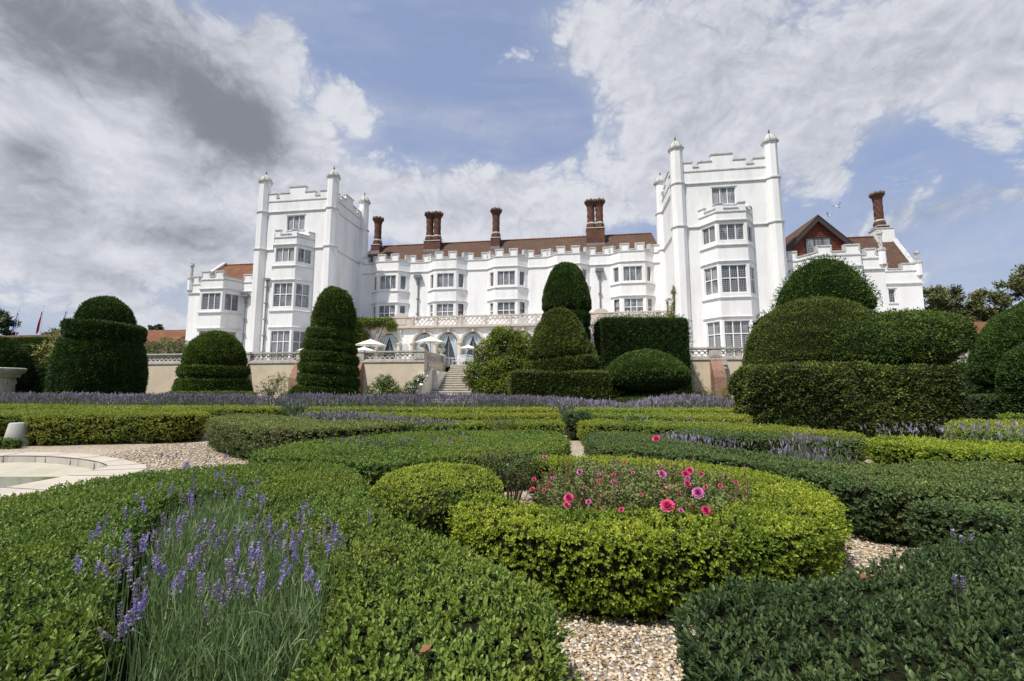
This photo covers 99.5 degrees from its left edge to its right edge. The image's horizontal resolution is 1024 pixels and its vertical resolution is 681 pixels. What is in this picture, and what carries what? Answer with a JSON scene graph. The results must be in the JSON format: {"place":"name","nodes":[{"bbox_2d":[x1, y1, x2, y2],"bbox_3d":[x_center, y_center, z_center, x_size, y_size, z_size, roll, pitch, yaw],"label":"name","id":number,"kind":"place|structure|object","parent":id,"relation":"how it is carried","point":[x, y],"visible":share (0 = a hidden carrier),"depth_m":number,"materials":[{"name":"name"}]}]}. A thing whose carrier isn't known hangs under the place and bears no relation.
{"place":"outdoors","nodes":[
{"label":"outdoors","id":0,"kind":"place"},
{"bbox_2d":[366,462,503,551],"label":"bush","id":1,"kind":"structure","parent":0,"point":[423,496],"depth_m":3.18,"materials":[{"name":"green plant"}]},
{"bbox_2d":[0,434,945,680],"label":"gravel path","id":2,"kind":"structure","parent":0,"point":[577,449],"depth_m":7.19,"materials":[{"name":"gravel"}]},
{"bbox_2d":[0,436,26,448],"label":"box hedge","id":3,"kind":"object","parent":2,"relation":"on","point":[9,443],"visible":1,"depth_m":8.71,"materials":[{"name":"green plant"}]},
{"bbox_2d":[4,422,30,446],"bbox_3d":[-10.360,1.967,9.088,0.420,0.495,0.420,0,-6,0],"label":"pedestal","id":4,"kind":"object","parent":2,"relation":"on","point":[16,430],"visible":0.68,"depth_m":9.00,"materials":[{"name":"white stone"}]},
{"bbox_2d":[0,452,150,497],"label":"pond","id":5,"kind":"structure","parent":2,"relation":"on","point":[24,472],"depth_m":4.99,"materials":[{"name":"stone"}]},
{"bbox_2d":[0,408,210,445],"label":"box hedge","id":6,"kind":"object","parent":2,"relation":"on","point":[52,427],"visible":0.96,"depth_m":9.44,"materials":[{"name":"plant"}]},
{"bbox_2d":[73,450,371,680],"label":"lavender bush","id":7,"kind":"object","parent":2,"relation":"on","point":[190,610],"visible":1,"depth_m":1.63,"materials":[{"name":"green plant"}]},
{"bbox_2d":[0,460,582,680],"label":"box hedge","id":8,"kind":"object","parent":2,"relation":"on","point":[406,598],"visible":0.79,"depth_m":1.73,"materials":[{"name":"green plant"}]},
{"bbox_2d":[202,412,418,459],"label":"box hedge","id":9,"kind":"object","parent":2,"relation":"on","point":[240,436],"visible":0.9,"depth_m":7.41,"materials":[{"name":"green plant"}]},
{"bbox_2d":[294,408,462,430],"bbox_3d":[-3.112,1.855,9.338,4.271,0.773,1.242,-2,-7,19],"label":"lavender patch","id":10,"kind":"object","parent":2,"relation":"on","point":[345,415],"visible":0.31,"depth_m":9.26,"materials":[{"name":"purple plant"}]},
{"bbox_2d":[323,433,479,446],"bbox_3d":[-1.456,1.584,6.078,2.333,0.592,0.842,1,-6,-11],"label":"lavender patch","id":11,"kind":"object","parent":2,"relation":"on","point":[404,440],"visible":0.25,"depth_m":6.06,"materials":[{"name":"purple plant"}]},
{"bbox_2d":[245,428,571,490],"bbox_3d":[-1.149,1.660,6.164,4.171,0.526,3.817,0,-6,0],"label":"box hedge","id":12,"kind":"object","parent":2,"relation":"on","point":[370,460],"visible":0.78,"depth_m":5.52,"materials":[{"name":"green plant"}]},
{"bbox_2d":[72,443,893,675],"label":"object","id":13,"kind":"structure","parent":2,"relation":"on","point":[594,646],"depth_m":2.05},
{"bbox_2d":[413,418,565,433],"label":"box hedge","id":14,"kind":"object","parent":2,"relation":"on","point":[555,425],"visible":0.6,"depth_m":8.86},
{"bbox_2d":[476,447,549,505],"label":"rose bush","id":15,"kind":"object","parent":2,"relation":"on","point":[524,475],"visible":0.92,"depth_m":4.23,"materials":[{"name":"green plant"}]},
{"bbox_2d":[561,409,594,440],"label":"box hedge","id":16,"kind":"object","parent":2,"relation":"on","point":[570,418],"visible":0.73,"depth_m":10.10,"materials":[{"name":"green plant"}]},
{"bbox_2d":[445,453,855,626],"bbox_3d":[1.017,1.368,3.561,2.966,0.522,2.934,0,-6,0],"label":"box hedge","id":17,"kind":"object","parent":2,"relation":"on","point":[610,564],"visible":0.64,"depth_m":2.37,"materials":[{"name":"green plant"}]},
{"bbox_2d":[528,435,776,522],"bbox_3d":[0.957,1.226,3.477,1.955,0.737,1.937,0,-6,0],"label":"rose bush","id":18,"kind":"object","parent":2,"relation":"on","point":[668,494],"visible":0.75,"depth_m":3.21,"materials":[{"name":"green plant"}]},
{"bbox_2d":[590,411,752,423],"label":"box hedge","id":19,"kind":"object","parent":2,"relation":"on","point":[679,416],"visible":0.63,"depth_m":10.74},
{"bbox_2d":[656,431,751,450],"bbox_3d":[2.592,1.585,6.098,0.563,0.594,2.035,2,-7,-21],"label":"lavender patch","id":20,"kind":"object","parent":2,"relation":"on","point":[691,438],"visible":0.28,"depth_m":6.03,"materials":[{"name":"purple plant"}]},
{"bbox_2d":[576,418,869,463],"bbox_3d":[3.758,1.907,8.644,5.237,0.592,2.088,-4,-7,31],"label":"box hedge","id":21,"kind":"object","parent":2,"relation":"on","point":[651,426],"visible":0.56,"depth_m":8.52,"materials":[{"name":"plant"}]},
{"bbox_2d":[669,426,866,461],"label":"lavender","id":22,"kind":"object","parent":2,"relation":"on","point":[760,442],"visible":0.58,"depth_m":6.82,"materials":[{"name":"green plant"}]},
{"bbox_2d":[582,430,1023,546],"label":"box hedge","id":23,"kind":"object","parent":2,"relation":"on","point":[874,499],"visible":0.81,"depth_m":3.85,"materials":[{"name":"green plant"}]},
{"bbox_2d":[767,430,858,464],"bbox_3d":[3.782,1.528,5.653,2.980,0.611,0.985,6,-9,-44],"label":"lavender patch","id":24,"kind":"object","parent":2,"relation":"on","point":[792,453],"visible":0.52,"depth_m":5.83,"materials":[{"name":"purple plant"}]},
{"bbox_2d":[665,528,1023,680],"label":"box hedge","id":25,"kind":"object","parent":2,"relation":"on","point":[896,623],"visible":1,"depth_m":1.45,"materials":[{"name":"green plant"}]},
{"bbox_2d":[951,574,972,627],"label":"lavender","id":26,"kind":"object","parent":25,"relation":"in","point":[954,580],"visible":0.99,"depth_m":1.44,"materials":[{"name":"purple plant"}]},
{"bbox_2d":[951,529,984,574],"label":"lavender","id":27,"kind":"object","parent":25,"relation":"in","point":[960,537],"visible":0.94,"depth_m":1.92,"materials":[{"name":"purple plant"}]},
{"bbox_2d":[725,360,972,437],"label":"yew block","id":28,"kind":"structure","parent":2,"relation":"on","point":[848,396],"depth_m":10.34,"materials":[{"name":"plant"}]},
{"bbox_2d":[742,296,875,365],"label":"topiary","id":29,"kind":"object","parent":28,"relation":"on","point":[809,328],"visible":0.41,"depth_m":12.90,"materials":[{"name":"plant"}]},
{"bbox_2d":[860,420,1023,458],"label":"lavender patch","id":30,"kind":"object","parent":2,"relation":"on","point":[962,428],"visible":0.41,"depth_m":6.67,"materials":[{"name":"purple plant"}]},
{"bbox_2d":[863,434,1023,466],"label":"box hedge","id":31,"kind":"object","parent":2,"relation":"on","point":[894,449],"visible":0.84,"depth_m":5.47,"materials":[{"name":"green plant"}]},
{"bbox_2d":[902,496,1023,553],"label":"box hedge","id":32,"kind":"object","parent":2,"relation":"on","point":[936,521],"visible":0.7,"depth_m":2.78,"materials":[{"name":"green plant"}]},
{"bbox_2d":[938,417,1023,442],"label":"box hedge","id":33,"kind":"object","parent":2,"relation":"on","point":[970,422],"visible":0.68,"depth_m":8.01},
{"bbox_2d":[995,343,1023,416],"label":"topiary","id":34,"kind":"object","parent":2,"relation":"on","point":[1009,385],"visible":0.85,"depth_m":12.52,"materials":[{"name":"plant"}]},
{"bbox_2d":[995,411,1023,420],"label":"box hedge","id":35,"kind":"object","parent":2,"relation":"on","point":[1009,415],"visible":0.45,"depth_m":11.89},
{"bbox_2d":[485,415,520,431],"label":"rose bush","id":36,"kind":"object","parent":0,"point":[504,422],"visible":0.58,"depth_m":8.24,"materials":[{"name":"green plant"}]},
{"bbox_2d":[0,0,1023,335],"label":"sky","id":37,"kind":"structure","parent":0,"point":[138,138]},
{"label":"ground","id":38,"kind":"structure","parent":0,"visible":0},
{"bbox_2d":[0,308,21,335],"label":"tree","id":39,"kind":"object","parent":38,"relation":"on","point":[5,320],"visible":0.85,"depth_m":60.70,"materials":[{"name":"green plant"}]},
{"bbox_2d":[0,367,26,401],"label":"carved urn","id":40,"kind":"object","parent":38,"relation":"on","point":[9,376],"visible":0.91,"depth_m":22.42,"materials":[{"name":"stone"}]},
{"bbox_2d":[0,336,34,399],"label":"topiary","id":41,"kind":"object","parent":38,"relation":"on","point":[14,353],"visible":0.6,"depth_m":24.91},
{"bbox_2d":[1,334,59,336],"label":"outbuilding","id":42,"kind":"structure","parent":38,"relation":"on","point":[28,335],"depth_m":52.91,"materials":[{"name":"brick"}]},
{"bbox_2d":[7,336,57,365],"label":"clipped hedge","id":43,"kind":"object","parent":38,"relation":"on","point":[26,343],"visible":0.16,"depth_m":30.83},
{"bbox_2d":[31,366,47,399],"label":"clipped hedge","id":44,"kind":"object","parent":38,"relation":"on","point":[38,378],"visible":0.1,"depth_m":25.51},
{"bbox_2d":[31,327,64,362],"bbox_3d":[-28.300,1.220,27.595,3.951,6.072,2.073,0,-6,0],"label":"magnolia","id":45,"kind":"object","parent":38,"relation":"on","point":[52,343],"visible":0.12,"depth_m":27.34,"materials":[{"name":"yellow plant"}]},
{"bbox_2d":[43,295,149,401],"bbox_3d":[-22.783,0.665,24.080,4.303,6.496,4.247,0,-6,0],"label":"topiary","id":46,"kind":"object","parent":38,"relation":"on","point":[100,347],"visible":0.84,"depth_m":22.87,"materials":[{"name":"plant"}]},
{"bbox_2d":[0,390,275,405],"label":"lavender hedge","id":47,"kind":"object","parent":38,"relation":"on","point":[133,399],"visible":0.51,"depth_m":18.99,"materials":[{"name":"purple plant"}]},
{"bbox_2d":[0,403,286,423],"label":"box hedge","id":48,"kind":"object","parent":38,"relation":"on","point":[218,410],"visible":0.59,"depth_m":12.95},
{"bbox_2d":[144,330,185,360],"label":"outbuilding","id":49,"kind":"structure","parent":38,"relation":"on","point":[153,335],"depth_m":47.99,"materials":[{"name":"brick"}]},
{"bbox_2d":[145,336,188,360],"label":"rhododendron","id":50,"kind":"object","parent":38,"relation":"on","point":[155,348],"visible":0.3,"depth_m":36.78,"materials":[{"name":"green plant"}]},
{"bbox_2d":[171,329,253,391],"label":"topiary","id":51,"kind":"object","parent":38,"relation":"on","point":[214,360],"visible":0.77,"depth_m":23.48,"materials":[{"name":"plant"}]},
{"bbox_2d":[165,390,259,403],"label":"box hedge","id":52,"kind":"object","parent":38,"relation":"on","point":[222,392],"visible":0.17,"depth_m":21.03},
{"bbox_2d":[255,371,290,403],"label":"shrub","id":53,"kind":"object","parent":38,"relation":"on","point":[278,381],"visible":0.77,"depth_m":26.98,"materials":[{"name":"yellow plant"}]},
{"bbox_2d":[285,285,360,402],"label":"topiary","id":54,"kind":"object","parent":38,"relation":"on","point":[328,362],"visible":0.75,"depth_m":21.97,"materials":[{"name":"plant"}]},
{"bbox_2d":[365,373,404,402],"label":"shrub","id":55,"kind":"object","parent":38,"relation":"on","point":[383,387],"visible":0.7,"depth_m":26.93,"materials":[{"name":"green plant"}]},
{"bbox_2d":[403,375,425,402],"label":"shrub","id":56,"kind":"object","parent":38,"relation":"on","point":[422,379],"visible":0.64,"depth_m":26.73,"materials":[{"name":"green plant"}]},
{"bbox_2d":[302,410,561,420],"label":"box hedge","id":57,"kind":"object","parent":38,"relation":"on","point":[465,415],"visible":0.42,"depth_m":10.92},
{"bbox_2d":[304,405,559,413],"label":"box hedge","id":58,"kind":"object","parent":38,"relation":"on","point":[505,409],"visible":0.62,"depth_m":13.29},
{"bbox_2d":[265,390,623,419],"bbox_3d":[-2.756,2.478,16.634,13.717,1.146,2.029,-1,-6,8],"label":"lavender hedge","id":59,"kind":"object","parent":38,"relation":"on","point":[294,406],"visible":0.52,"depth_m":16.41,"materials":[{"name":"purple plant"}]},
{"bbox_2d":[408,363,498,405],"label":"stone staircase","id":60,"kind":"structure","parent":38,"relation":"on","point":[450,382],"depth_m":30.67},
{"bbox_2d":[461,324,531,405],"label":"shrub","id":61,"kind":"object","parent":38,"relation":"on","point":[516,343],"visible":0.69,"depth_m":26.84,"materials":[{"name":"green plant"}]},
{"bbox_2d":[146,341,968,405],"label":"terrace","id":62,"kind":"structure","parent":38,"relation":"on","point":[714,367],"depth_m":29.88,"materials":[{"name":"grey stone"}]},
{"bbox_2d":[356,339,386,356],"bbox_3d":[-11.790,0.990,36.111,2.560,2.300,2.560,2,-7,-17],"label":"parasol","id":63,"kind":"object","parent":62,"relation":"on","point":[370,343],"visible":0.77,"depth_m":36.13,"materials":[{"name":"white fabric"}]},
{"bbox_2d":[415,336,444,351],"bbox_3d":[-6.800,0.881,36.123,2.600,2.520,2.600,2,-7,-17],"label":"parasol","id":64,"kind":"object","parent":62,"relation":"on","point":[430,340],"visible":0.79,"depth_m":36.04,"materials":[{"name":"white fabric"}]},
{"bbox_2d":[185,130,923,364],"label":"mansion","id":65,"kind":"structure","parent":62,"relation":"on","point":[723,254],"depth_m":41.15,"materials":[{"name":"white paint"}]},
{"bbox_2d":[201,293,220,309],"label":"window","id":66,"kind":"structure","parent":65,"relation":"in","point":[210,301],"depth_m":42.09,"materials":[{"name":"glass"}]},
{"bbox_2d":[224,293,238,310],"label":"window","id":67,"kind":"structure","parent":65,"relation":"in","point":[231,300],"depth_m":42.55,"materials":[{"name":"glass"}]},
{"bbox_2d":[270,330,289,359],"bbox_3d":[-20.916,0.763,39.140,1.860,3.320,0.090,-1,-6,8],"label":"french window","id":68,"kind":"structure","parent":65,"relation":"in","point":[279,339],"depth_m":39.22,"materials":[{"name":"glass"}]},
{"bbox_2d":[273,283,291,306],"bbox_3d":[-20.916,-4.167,39.688,1.860,2.200,0.090,-1,-6,8],"label":"window","id":69,"kind":"structure","parent":65,"relation":"in","point":[282,291],"depth_m":39.71,"materials":[{"name":"glass"}]},
{"bbox_2d":[276,247,293,261],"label":"window","id":70,"kind":"structure","parent":65,"relation":"in","point":[282,254],"depth_m":40.12,"materials":[{"name":"glass"}]},
{"bbox_2d":[287,215,304,229],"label":"window","id":71,"kind":"structure","parent":65,"relation":"in","point":[298,221],"depth_m":41.78,"materials":[{"name":"glass"}]},
{"bbox_2d":[292,331,306,359],"bbox_3d":[-19.393,0.802,39.494,0.090,3.320,1.192,-6,-9,44],"label":"window","id":72,"kind":"structure","parent":65,"relation":"in","point":[298,336],"depth_m":39.49,"materials":[{"name":"glass"}]},
{"bbox_2d":[295,283,308,307],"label":"window","id":73,"kind":"structure","parent":65,"relation":"in","point":[302,290],"depth_m":40.06,"materials":[{"name":"glass"}]},
{"bbox_2d":[298,248,310,263],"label":"window","id":74,"kind":"structure","parent":65,"relation":"in","point":[304,255],"depth_m":40.46,"materials":[{"name":"glass"}]},
{"bbox_2d":[353,316,397,358],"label":"wisteria","id":75,"kind":"object","parent":65,"relation":"attached to","point":[388,322],"visible":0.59,"depth_m":41.84,"materials":[{"name":"green plant"}]},
{"bbox_2d":[379,305,394,316],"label":"window","id":76,"kind":"structure","parent":65,"relation":"in","point":[384,310],"depth_m":44.38,"materials":[{"name":"glass"}]},
{"bbox_2d":[380,275,395,288],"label":"window","id":77,"kind":"structure","parent":65,"relation":"in","point":[386,282],"depth_m":44.71,"materials":[{"name":"glass"}]},
{"bbox_2d":[377,331,399,358],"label":"arched window","id":78,"kind":"structure","parent":65,"relation":"in","point":[393,338],"depth_m":42.26,"materials":[{"name":"glass"}]},
{"bbox_2d":[412,330,434,355],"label":"arched window","id":79,"kind":"structure","parent":65,"relation":"in","point":[426,334],"depth_m":41.75,"materials":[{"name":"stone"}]},
{"bbox_2d":[437,303,452,315],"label":"window","id":80,"kind":"structure","parent":65,"relation":"in","point":[442,309],"depth_m":43.52,"materials":[{"name":"glass"}]},
{"bbox_2d":[437,273,453,286],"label":"window","id":81,"kind":"structure","parent":65,"relation":"in","point":[443,279],"depth_m":43.86,"materials":[{"name":"glass"}]},
{"bbox_2d":[436,330,459,364],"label":"arched window","id":82,"kind":"structure","parent":65,"relation":"in","point":[451,339],"depth_m":41.37,"materials":[{"name":"glass"}]},
{"bbox_2d":[460,330,484,364],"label":"arched window","id":83,"kind":"structure","parent":65,"relation":"in","point":[471,338],"depth_m":41.10,"materials":[{"name":"glass"}]},
{"bbox_2d":[498,302,514,313],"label":"window","id":84,"kind":"structure","parent":65,"relation":"in","point":[503,307],"depth_m":42.64,"materials":[{"name":"glass"}]},
{"bbox_2d":[498,271,514,284],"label":"window","id":85,"kind":"structure","parent":65,"relation":"in","point":[504,277],"depth_m":42.98,"materials":[{"name":"glass"}]},
{"bbox_2d":[623,266,642,280],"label":"window","id":86,"kind":"structure","parent":65,"relation":"in","point":[630,273],"depth_m":41.28,"materials":[{"name":"glass"}]},
{"bbox_2d":[624,298,643,310],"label":"window","id":87,"kind":"structure","parent":65,"relation":"in","point":[630,304],"depth_m":40.94,"materials":[{"name":"glass"}]},
{"bbox_2d":[666,285,675,317],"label":"creeper","id":88,"kind":"object","parent":65,"relation":"attached to","point":[672,305],"visible":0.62,"depth_m":35.70,"materials":[{"name":"green plant"}]},
{"bbox_2d":[702,225,714,244],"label":"window","id":89,"kind":"structure","parent":65,"relation":"in","point":[708,233],"depth_m":35.06,"materials":[{"name":"glass"}]},
{"bbox_2d":[704,266,717,295],"bbox_3d":[15.945,-4.732,34.595,0.090,2.200,1.192,3,-7,-28],"label":"window","id":90,"kind":"structure","parent":65,"relation":"in","point":[711,284],"depth_m":34.62,"materials":[{"name":"glass"}]},
{"bbox_2d":[707,321,720,346],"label":"window","id":91,"kind":"structure","parent":65,"relation":"in","point":[713,328],"depth_m":34.17,"materials":[{"name":"glass"}]},
{"bbox_2d":[712,187,735,203],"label":"window","id":92,"kind":"structure","parent":65,"relation":"in","point":[725,195],"depth_m":35.91,"materials":[{"name":"glass"}]},
{"bbox_2d":[719,223,743,239],"bbox_3d":[17.312,-8.564,34.251,1.860,1.340,0.090,-1,-6,8],"label":"window","id":93,"kind":"structure","parent":65,"relation":"in","point":[735,231],"depth_m":34.26,"materials":[{"name":"glass"}]},
{"bbox_2d":[721,264,747,292],"bbox_3d":[17.312,-4.817,33.835,1.860,2.200,0.090,-1,-6,8],"label":"window","id":94,"kind":"structure","parent":65,"relation":"in","point":[734,277],"depth_m":33.84,"materials":[{"name":"glass"}]},
{"bbox_2d":[724,320,749,355],"bbox_3d":[17.312,0.113,33.288,1.860,3.320,0.090,-1,-6,8],"label":"french window","id":95,"kind":"structure","parent":65,"relation":"in","point":[735,335],"depth_m":33.37,"materials":[{"name":"glass"}]},
{"bbox_2d":[750,266,754,293],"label":"window","id":96,"kind":"structure","parent":65,"relation":"in","point":[751,268],"depth_m":34.47,"materials":[{"name":"glass"}]},
{"bbox_2d":[805,237,830,253],"bbox_3d":[26.484,-8.163,37.498,2.000,1.500,0.090,-1,-6,8],"label":"window","id":97,"kind":"structure","parent":65,"relation":"in","point":[810,243],"depth_m":37.56,"materials":[{"name":"white glass"}]},
{"bbox_2d":[888,289,895,302],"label":"window","id":98,"kind":"structure","parent":65,"relation":"in","point":[892,299],"depth_m":39.75,"materials":[{"name":"glass"}]},
{"bbox_2d":[506,306,612,406],"bbox_3d":[2.189,0.947,21.701,4.994,5.370,4.188,0,-6,0],"label":"topiary","id":99,"kind":"object","parent":38,"relation":"on","point":[563,357],"visible":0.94,"depth_m":20.09,"materials":[{"name":"plant"}]},
{"bbox_2d":[541,261,592,341],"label":"topiary","id":100,"kind":"object","parent":38,"relation":"on","point":[566,286],"visible":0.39,"depth_m":24.82,"materials":[{"name":"plant"}]},
{"bbox_2d":[591,313,696,398],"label":"topiary","id":101,"kind":"object","parent":38,"relation":"on","point":[615,336],"visible":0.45,"depth_m":25.18,"materials":[{"name":"plant"}]},
{"bbox_2d":[605,348,691,406],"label":"topiary","id":102,"kind":"object","parent":38,"relation":"on","point":[641,374],"visible":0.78,"depth_m":21.09,"materials":[{"name":"plant"}]},
{"bbox_2d":[574,406,733,414],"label":"box hedge","id":103,"kind":"object","parent":38,"relation":"on","point":[623,409],"visible":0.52,"depth_m":13.17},
{"bbox_2d":[616,392,734,408],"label":"lavender hedge","id":104,"kind":"object","parent":38,"relation":"on","point":[691,401],"visible":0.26,"depth_m":15.06,"materials":[{"name":"purple plant"}]},
{"bbox_2d":[745,254,883,338],"bbox_3d":[11.898,-0.192,17.085,4.773,6.631,3.771,0,-6,0],"label":"topiary","id":105,"kind":"object","parent":38,"relation":"on","point":[829,277],"visible":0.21,"depth_m":16.35,"materials":[{"name":"plant"}]},
{"bbox_2d":[826,306,980,366],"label":"topiary","id":106,"kind":"object","parent":38,"relation":"on","point":[916,336],"visible":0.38,"depth_m":11.20,"materials":[{"name":"plant"}]},
{"bbox_2d":[890,307,981,394],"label":"bush","id":107,"kind":"object","parent":38,"relation":"on","point":[973,387],"visible":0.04,"depth_m":20.38,"materials":[{"name":"green plant"}]},
{"bbox_2d":[922,284,986,321],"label":"tree","id":108,"kind":"object","parent":38,"relation":"on","point":[941,299],"visible":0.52,"depth_m":59.97,"materials":[{"name":"green plant"}]},
{"bbox_2d":[967,393,1001,420],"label":"box hedge","id":109,"kind":"object","parent":38,"relation":"on","point":[983,405],"visible":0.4,"depth_m":13.18,"materials":[{"name":"green plant"}]},
{"bbox_2d":[965,300,1023,394],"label":"topiary","id":110,"kind":"object","parent":38,"relation":"on","point":[1002,333],"visible":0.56,"depth_m":16.50,"materials":[{"name":"plant"}]},
{"bbox_2d":[965,263,1023,321],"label":"tree","id":111,"kind":"object","parent":38,"relation":"on","point":[1015,284],"visible":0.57,"depth_m":60.85,"materials":[{"name":"green plant"}]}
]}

